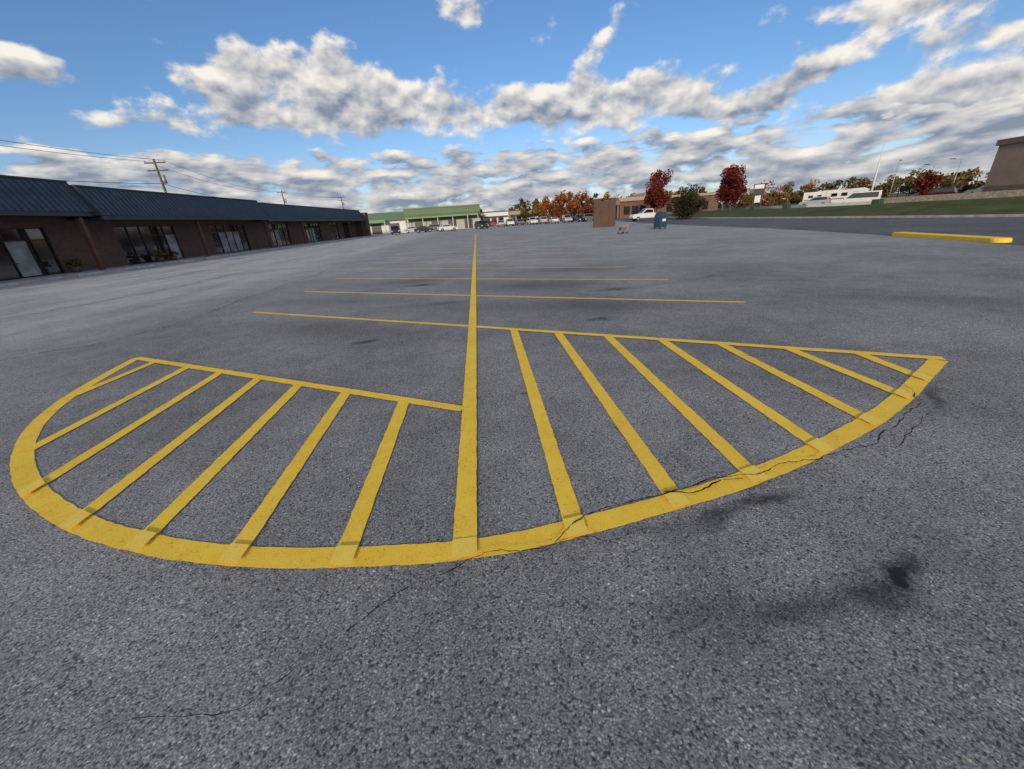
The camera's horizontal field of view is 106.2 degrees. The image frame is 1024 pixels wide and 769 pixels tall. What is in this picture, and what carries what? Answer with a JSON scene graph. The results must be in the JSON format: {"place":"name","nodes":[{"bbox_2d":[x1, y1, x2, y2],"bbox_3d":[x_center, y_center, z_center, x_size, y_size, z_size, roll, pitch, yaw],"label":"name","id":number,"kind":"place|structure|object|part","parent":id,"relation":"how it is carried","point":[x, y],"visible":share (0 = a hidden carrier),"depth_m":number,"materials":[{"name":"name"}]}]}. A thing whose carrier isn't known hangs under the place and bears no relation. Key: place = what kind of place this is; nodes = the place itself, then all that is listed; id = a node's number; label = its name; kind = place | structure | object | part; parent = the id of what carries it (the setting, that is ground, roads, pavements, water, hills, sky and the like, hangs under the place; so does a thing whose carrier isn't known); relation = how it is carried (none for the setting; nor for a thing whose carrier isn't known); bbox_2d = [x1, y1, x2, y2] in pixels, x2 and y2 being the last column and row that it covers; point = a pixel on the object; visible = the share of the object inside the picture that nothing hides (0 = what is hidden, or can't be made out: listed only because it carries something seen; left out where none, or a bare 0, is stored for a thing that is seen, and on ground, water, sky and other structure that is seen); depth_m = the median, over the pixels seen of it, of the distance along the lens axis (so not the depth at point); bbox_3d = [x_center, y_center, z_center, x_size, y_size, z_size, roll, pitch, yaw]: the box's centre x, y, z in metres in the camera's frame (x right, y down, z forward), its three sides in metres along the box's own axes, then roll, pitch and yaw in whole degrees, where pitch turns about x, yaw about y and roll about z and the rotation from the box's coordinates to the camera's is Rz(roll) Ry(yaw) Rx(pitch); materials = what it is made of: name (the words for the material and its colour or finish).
{"place":"outdoors","nodes":[
{"label":"outdoors","id":0,"kind":"place"},
{"bbox_2d":[391,226,399,234],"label":"parked pickup truck","id":1,"kind":"object","parent":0,"point":[395,229],"visible":0.98,"depth_m":88.95,"materials":[{"name":"paint"}]},
{"bbox_2d":[483,211,508,222],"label":"walls","id":2,"kind":"structure","parent":0,"point":[496,214],"depth_m":137.37,"materials":[{"name":"white paint"}]},
{"bbox_2d":[485,217,503,222],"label":"windows","id":3,"kind":"structure","parent":2,"relation":"attached to","point":[493,219],"depth_m":137.84,"materials":[{"name":"black glass"}]},
{"bbox_2d":[482,210,508,217],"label":"trim","id":4,"kind":"structure","parent":2,"relation":"on","point":[495,211],"depth_m":136.93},
{"bbox_2d":[0,220,1023,768],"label":"parking lot","id":5,"kind":"structure","parent":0,"point":[858,606],"depth_m":2.37,"materials":[{"name":"grey asphalt"}]},
{"bbox_2d":[0,282,22,287],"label":"concrete wheel stop","id":6,"kind":"object","parent":5,"relation":"on","point":[12,284],"visible":1,"depth_m":21.38,"materials":[{"name":"grey concrete"}]},
{"bbox_2d":[77,271,105,276],"bbox_3d":[-28.075,-7.380,25.685,0.186,0.130,1.800,-3,23,1],"label":"concrete wheel stop","id":7,"kind":"object","parent":5,"relation":"on","point":[88,274],"visible":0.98,"depth_m":25.58,"materials":[{"name":"grey concrete"}]},
{"bbox_2d":[135,265,156,268],"bbox_3d":[-28.369,-9.140,29.816,0.187,0.130,1.800,-4,23,0],"label":"concrete wheel stop","id":8,"kind":"object","parent":5,"relation":"on","point":[145,266],"visible":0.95,"depth_m":29.67,"materials":[{"name":"grey concrete"}]},
{"bbox_2d":[144,159,167,192],"bbox_3d":[-47.059,-24.281,53.267,2.500,12.100,0.464,-7,23,-8],"label":"utility pole","id":9,"kind":"object","parent":5,"relation":"on","point":[162,178],"visible":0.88,"depth_m":51.49,"materials":[{"name":"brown wood"}]},
{"bbox_2d":[0,140,334,202],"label":"overhead wires","id":10,"kind":"object","parent":9,"relation":"attached to","point":[145,161],"visible":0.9,"depth_m":48.16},
{"bbox_2d":[0,175,373,284],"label":"brick strip mall","id":11,"kind":"structure","parent":5,"relation":"on","point":[48,227],"depth_m":31.85,"materials":[{"name":"brown brick"}]},
{"bbox_2d":[63,257,82,272],"bbox_3d":[-30.980,-8.472,27.293,1.078,0.973,0.896,-17,27,-28],"label":"potted chrysanthemum","id":12,"kind":"object","parent":11,"relation":"on","point":[76,268],"visible":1,"depth_m":27.17,"materials":[{"name":"green plant"}]},
{"bbox_2d":[151,250,167,261],"bbox_3d":[-31.311,-11.423,34.156,1.121,1.002,1.120,-5,23,-3],"label":"potted chrysanthemum","id":13,"kind":"object","parent":11,"relation":"on","point":[159,258],"visible":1,"depth_m":34.13,"materials":[{"name":"green plant"}]},
{"bbox_2d":[165,249,180,259],"bbox_3d":[-31.472,-12.064,35.637,1.123,1.028,1.030,-5,23,-3],"label":"potted chrysanthemum","id":14,"kind":"object","parent":11,"relation":"on","point":[171,256],"visible":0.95,"depth_m":35.61,"materials":[{"name":"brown plant"}]},
{"bbox_2d":[0,223,349,279],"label":"shop windows","id":15,"kind":"structure","parent":11,"relation":"in","point":[41,249],"depth_m":33.10,"materials":[{"name":"black glass"}]},
{"bbox_2d":[0,223,351,280],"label":"window frames","id":16,"kind":"structure","parent":11,"relation":"in","point":[273,229],"depth_m":34.03,"materials":[{"name":"grey metal"}]},
{"bbox_2d":[179,259,196,262],"bbox_3d":[-28.586,-10.906,33.950,0.186,0.130,1.800,-4,23,1],"label":"concrete wheel stop","id":17,"kind":"object","parent":5,"relation":"on","point":[187,261],"visible":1,"depth_m":33.79,"materials":[{"name":"grey concrete"}]},
{"bbox_2d":[277,192,286,203],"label":"utility pole","id":18,"kind":"object","parent":5,"relation":"on","point":[284,200],"visible":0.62,"depth_m":103.32,"materials":[{"name":"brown wood"}]},
{"bbox_2d":[404,226,420,232],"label":"parked car","id":19,"kind":"object","parent":5,"relation":"on","point":[409,229],"visible":0.65,"depth_m":97.65,"materials":[{"name":"paint"}]},
{"bbox_2d":[414,226,433,232],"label":"parked car","id":20,"kind":"object","parent":5,"relation":"on","point":[420,228],"visible":0.99,"depth_m":91.44,"materials":[{"name":"paint"}]},
{"bbox_2d":[369,215,478,234],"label":"white walls and posts","id":21,"kind":"structure","parent":5,"relation":"on","point":[385,227],"depth_m":105.78,"materials":[{"name":"white paint"}]},
{"bbox_2d":[368,211,478,223],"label":"canopies and roof","id":22,"kind":"object","parent":21,"relation":"on","point":[385,217],"visible":0.71,"depth_m":104.56,"materials":[{"name":"green metal"}]},
{"bbox_2d":[425,224,439,231],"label":"parked car","id":23,"kind":"object","parent":5,"relation":"on","point":[434,226],"visible":0.48,"depth_m":94.32,"materials":[{"name":"paint"}]},
{"bbox_2d":[406,218,480,231],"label":"commercial building","id":24,"kind":"structure","parent":5,"relation":"on","point":[460,223],"depth_m":106.02,"materials":[{"name":"concrete"}]},
{"bbox_2d":[371,218,472,233],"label":"doors","id":25,"kind":"structure","parent":24,"relation":"attached to","point":[376,228],"depth_m":105.84,"materials":[{"name":"grey glass"}]},
{"bbox_2d":[403,204,480,222],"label":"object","id":26,"kind":"structure","parent":24,"relation":"on","point":[442,209],"depth_m":104.80,"materials":[{"name":"green metal"}]},
{"bbox_2d":[437,224,457,231],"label":"parked car","id":27,"kind":"object","parent":5,"relation":"on","point":[442,228],"visible":1,"depth_m":88.15,"materials":[{"name":"paint"}]},
{"bbox_2d":[0,232,931,734],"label":"pavement cracks","id":28,"kind":"object","parent":5,"relation":"on","point":[532,548],"visible":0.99,"depth_m":2.47,"materials":[{"name":"black asphalt"}]},
{"bbox_2d":[9,234,947,568],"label":"parking lot markings","id":29,"kind":"object","parent":5,"relation":"on","point":[37,494],"visible":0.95,"depth_m":2.94,"materials":[{"name":"yellow paint"}]},
{"bbox_2d":[474,221,488,228],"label":"parked car","id":30,"kind":"object","parent":5,"relation":"on","point":[482,224],"visible":0.98,"depth_m":87.58,"materials":[{"name":"paint"}]},
{"bbox_2d":[487,221,496,225],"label":"parked car","id":31,"kind":"object","parent":5,"relation":"on","point":[491,223],"visible":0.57,"depth_m":117.17,"materials":[{"name":"paint"}]},
{"bbox_2d":[497,220,504,226],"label":"parked car","id":32,"kind":"object","parent":5,"relation":"on","point":[501,222],"visible":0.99,"depth_m":98.44,"materials":[{"name":"paint"}]},
{"bbox_2d":[505,219,513,225],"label":"parked car","id":33,"kind":"object","parent":5,"relation":"on","point":[509,222],"visible":0.98,"depth_m":98.22,"materials":[{"name":"paint"}]},
{"bbox_2d":[515,219,524,225],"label":"parked car","id":34,"kind":"object","parent":5,"relation":"on","point":[519,221],"visible":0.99,"depth_m":98.82,"materials":[{"name":"paint"}]},
{"bbox_2d":[526,217,537,224],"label":"parked car","id":35,"kind":"object","parent":5,"relation":"on","point":[530,220],"visible":0.96,"depth_m":97.44,"materials":[{"name":"paint"}]},
{"bbox_2d":[538,216,547,223],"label":"parked car","id":36,"kind":"object","parent":5,"relation":"on","point":[543,219],"visible":0.98,"depth_m":95.17,"materials":[{"name":"paint"}]},
{"bbox_2d":[548,217,558,223],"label":"parked car","id":37,"kind":"object","parent":5,"relation":"on","point":[553,219],"visible":0.95,"depth_m":93.47,"materials":[{"name":"paint"}]},
{"bbox_2d":[562,215,572,222],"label":"parked car","id":38,"kind":"object","parent":5,"relation":"on","point":[565,218],"visible":0.99,"depth_m":91.78,"materials":[{"name":"paint"}]},
{"bbox_2d":[572,215,586,221],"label":"parked car","id":39,"kind":"object","parent":5,"relation":"on","point":[577,218],"visible":0.93,"depth_m":89.75,"materials":[{"name":"paint"}]},
{"bbox_2d":[581,213,592,221],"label":"parked car","id":40,"kind":"object","parent":5,"relation":"on","point":[588,216],"visible":0.56,"depth_m":89.76,"materials":[{"name":"paint"}]},
{"bbox_2d":[593,196,616,227],"bbox_3d":[11.672,-21.742,48.588,2.840,3.420,1.120,0,24,10],"label":"brick monument sign","id":41,"kind":"object","parent":5,"relation":"on","point":[604,213],"visible":0.93,"depth_m":48.22,"materials":[{"name":"brick"}]},
{"bbox_2d":[618,223,628,233],"bbox_3d":[9.177,-12.846,31.664,0.946,0.782,0.462,-19,27,-30],"label":"shopping cart","id":42,"kind":"object","parent":5,"relation":"on","point":[623,228],"visible":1,"depth_m":31.48,"materials":[{"name":"grey metal"}]},
{"bbox_2d":[654,212,667,228],"bbox_3d":[13.482,-14.861,34.882,0.810,1.400,0.852,-14,25,-21],"label":"donation drop box","id":43,"kind":"object","parent":5,"relation":"on","point":[660,219],"visible":0.96,"depth_m":34.60,"materials":[{"name":"teal paint"}]},
{"bbox_2d":[891,232,1012,242],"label":"yellow island kerb","id":44,"kind":"structure","parent":5,"relation":"on","point":[985,239],"depth_m":13.78,"materials":[{"name":"paint"}]},
{"bbox_2d":[0,0,1023,216],"label":"sky","id":45,"kind":"structure","parent":0,"point":[381,106],"materials":[{"name":"blue"}]},
{"bbox_2d":[489,191,1014,244],"bbox_3d":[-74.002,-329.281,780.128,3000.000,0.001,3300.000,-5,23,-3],"label":"ground","id":46,"kind":"structure","parent":0,"point":[892,195],"depth_m":173.09,"materials":[{"name":"green plant"}]},
{"bbox_2d":[508,210,532,222],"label":"walls","id":47,"kind":"structure","parent":46,"relation":"on","point":[515,212],"depth_m":156.13,"materials":[{"name":"beige paint"}]},
{"bbox_2d":[508,209,532,215],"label":"trim","id":48,"kind":"structure","parent":47,"relation":"on","point":[518,210],"depth_m":155.73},
{"bbox_2d":[511,215,532,221],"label":"windows","id":49,"kind":"structure","parent":47,"relation":"attached to","point":[513,218],"depth_m":156.77,"materials":[{"name":"black glass"}]},
{"bbox_2d":[643,169,673,211],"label":"red maple tree","id":50,"kind":"object","parent":46,"relation":"on","point":[658,196],"visible":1,"depth_m":79.12,"materials":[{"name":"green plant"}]},
{"bbox_2d":[616,195,718,217],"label":"brick walls","id":51,"kind":"structure","parent":46,"relation":"on","point":[712,204],"depth_m":103.39,"materials":[{"name":"brown brick"}]},
{"bbox_2d":[603,192,719,201],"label":"tan roof","id":52,"kind":"structure","parent":51,"relation":"on","point":[638,196],"depth_m":102.29,"materials":[{"name":"beige metal"}]},
{"bbox_2d":[623,201,708,214],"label":"windows","id":53,"kind":"structure","parent":51,"relation":"attached to","point":[635,209],"depth_m":101.38,"materials":[{"name":"black glass"}]},
{"bbox_2d":[670,183,706,219],"bbox_3d":[26.128,-27.018,57.308,5.523,5.379,4.407,-5,23,-3],"label":"broadleaf shrub tree","id":54,"kind":"object","parent":46,"relation":"on","point":[687,206],"visible":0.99,"depth_m":56.76,"materials":[{"name":"green plant"}]},
{"bbox_2d":[480,166,988,221],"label":"distant trees","id":55,"kind":"object","parent":46,"relation":"on","point":[572,208],"visible":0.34,"depth_m":128.97,"materials":[{"name":"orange plant"}]},
{"bbox_2d":[752,183,765,208],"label":"pylon sign","id":56,"kind":"object","parent":46,"relation":"on","point":[759,188],"visible":0.86,"depth_m":85.10,"materials":[{"name":"white plastic"}]},
{"bbox_2d":[746,201,871,208],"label":"white wall","id":57,"kind":"structure","parent":46,"relation":"on","point":[825,204],"depth_m":67.34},
{"bbox_2d":[802,190,821,201],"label":"motorhome","id":58,"kind":"object","parent":46,"relation":"on","point":[808,196],"visible":0.2,"depth_m":95.63,"materials":[{"name":"white metal"}]},
{"bbox_2d":[667,214,1023,218],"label":"road kerb","id":59,"kind":"structure","parent":46,"relation":"on","point":[961,216],"depth_m":28.60,"materials":[{"name":"concrete"}]},
{"bbox_2d":[821,187,869,196],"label":"motorhome","id":60,"kind":"object","parent":46,"relation":"on","point":[824,193],"visible":0.16,"depth_m":83.03,"materials":[{"name":"white metal"}]},
{"bbox_2d":[825,188,868,202],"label":"motorhome","id":61,"kind":"object","parent":46,"relation":"on","point":[837,196],"visible":0.34,"depth_m":75.39,"materials":[{"name":"white metal"}]},
{"bbox_2d":[831,192,847,196],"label":"windows","id":62,"kind":"structure","parent":61,"relation":"in","point":[845,193],"depth_m":75.21,"materials":[{"name":"black glass"}]},
{"bbox_2d":[838,190,882,202],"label":"parked van","id":63,"kind":"object","parent":46,"relation":"on","point":[861,196],"visible":0.39,"depth_m":68.09,"materials":[{"name":"paint"}]},
{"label":"windows","id":64,"kind":"part","parent":63,"relation":"part of","materials":[{"name":"grey glass"}]},
{"bbox_2d":[871,143,884,190],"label":"flag mast","id":65,"kind":"object","parent":46,"relation":"on","point":[873,184],"visible":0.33,"depth_m":74.09,"materials":[{"name":"white metal"}]},
{"bbox_2d":[888,160,901,197],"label":"street lamp","id":66,"kind":"object","parent":46,"relation":"on","point":[893,180],"visible":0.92,"depth_m":74.25,"materials":[{"name":"grey metal"}]},
{"bbox_2d":[881,189,1023,202],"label":"retaining wall","id":67,"kind":"structure","parent":46,"relation":"on","point":[990,194],"depth_m":51.17,"materials":[{"name":"stone"}]},
{"bbox_2d":[951,158,961,187],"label":"street lamp","id":68,"kind":"object","parent":46,"relation":"on","point":[956,173],"visible":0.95,"depth_m":67.63,"materials":[{"name":"grey metal"}]},
{"bbox_2d":[615,217,1023,244],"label":"access road","id":69,"kind":"structure","parent":0,"point":[1012,227],"depth_m":22.41,"materials":[{"name":"grey asphalt"}]},
{"bbox_2d":[616,200,619,218],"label":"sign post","id":70,"kind":"object","parent":69,"relation":"on","point":[617,204],"visible":0.38,"depth_m":99.15,"materials":[{"name":"beige metal"}]},
{"bbox_2d":[629,208,666,220],"bbox_3d":[22.839,-28.607,64.728,5.680,1.835,2.000,-4,23,-1],"label":"parked pickup truck","id":71,"kind":"object","parent":69,"relation":"on","point":[645,213],"visible":0.73,"depth_m":63.88,"materials":[{"name":"paint"}]},
{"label":"windows","id":72,"kind":"part","parent":71,"relation":"part of","materials":[{"name":"black glass"}]},
{"bbox_2d":[667,196,1023,216],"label":"grass bank","id":73,"kind":"structure","parent":0,"point":[1001,205],"depth_m":31.87,"materials":[{"name":"green plant"}]},
{"bbox_2d":[714,163,747,210],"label":"red maple tree","id":74,"kind":"object","parent":73,"relation":"on","point":[732,175],"visible":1,"depth_m":78.64,"materials":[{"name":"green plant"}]},
{"bbox_2d":[749,206,757,210],"bbox_3d":[37.401,-27.273,59.591,0.860,0.760,0.760,-12,25,-19],"label":"utility cabinet","id":75,"kind":"object","parent":73,"relation":"on","point":[753,208],"visible":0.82,"depth_m":59.34,"materials":[{"name":"green metal"}]},
{"bbox_2d":[782,203,791,208],"bbox_3d":[39.328,-25.464,55.090,0.860,0.760,0.760,-12,25,-19],"label":"utility cabinet","id":76,"kind":"object","parent":73,"relation":"on","point":[786,206],"visible":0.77,"depth_m":54.82,"materials":[{"name":"green metal"}]},
{"bbox_2d":[799,196,830,204],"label":"parked car","id":77,"kind":"object","parent":73,"relation":"on","point":[820,200],"visible":0.66,"depth_m":71.56,"materials":[{"name":"paint"}]},
{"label":"windows","id":78,"kind":"part","parent":77,"relation":"part of","materials":[{"name":"grey glass"}]},
{"bbox_2d":[871,199,884,203],"bbox_3d":[37.331,-18.527,39.306,0.860,0.760,0.760,-12,25,-19],"label":"utility cabinet","id":79,"kind":"object","parent":73,"relation":"on","point":[877,201],"visible":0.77,"depth_m":39.01,"materials":[{"name":"green metal"}]},
{"bbox_2d":[913,170,944,194],"bbox_3d":[64.329,-30.827,59.587,3.156,4.428,3.072,-5,23,-3],"label":"red maple tree","id":80,"kind":"object","parent":73,"relation":"on","point":[924,184],"visible":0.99,"depth_m":59.17,"materials":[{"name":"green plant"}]},
{"bbox_2d":[917,187,957,195],"bbox_3d":[71.845,-32.244,65.104,1.860,1.716,4.710,-19,27,-30],"label":"parked car","id":81,"kind":"object","parent":73,"relation":"on","point":[937,191],"visible":0.45,"depth_m":63.94,"materials":[{"name":"paint"}]},
{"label":"windows","id":82,"kind":"part","parent":81,"relation":"part of","materials":[{"name":"black glass"}]},
{"bbox_2d":[965,185,983,192],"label":"parked car","id":83,"kind":"object","parent":73,"relation":"on","point":[979,189],"visible":0.19,"depth_m":69.65,"materials":[{"name":"paint"}]},
{"bbox_2d":[982,136,1023,191],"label":"beige stucco building","id":84,"kind":"structure","parent":73,"relation":"on","point":[1006,172],"depth_m":51.58,"materials":[{"name":"beige paint"}]}
]}

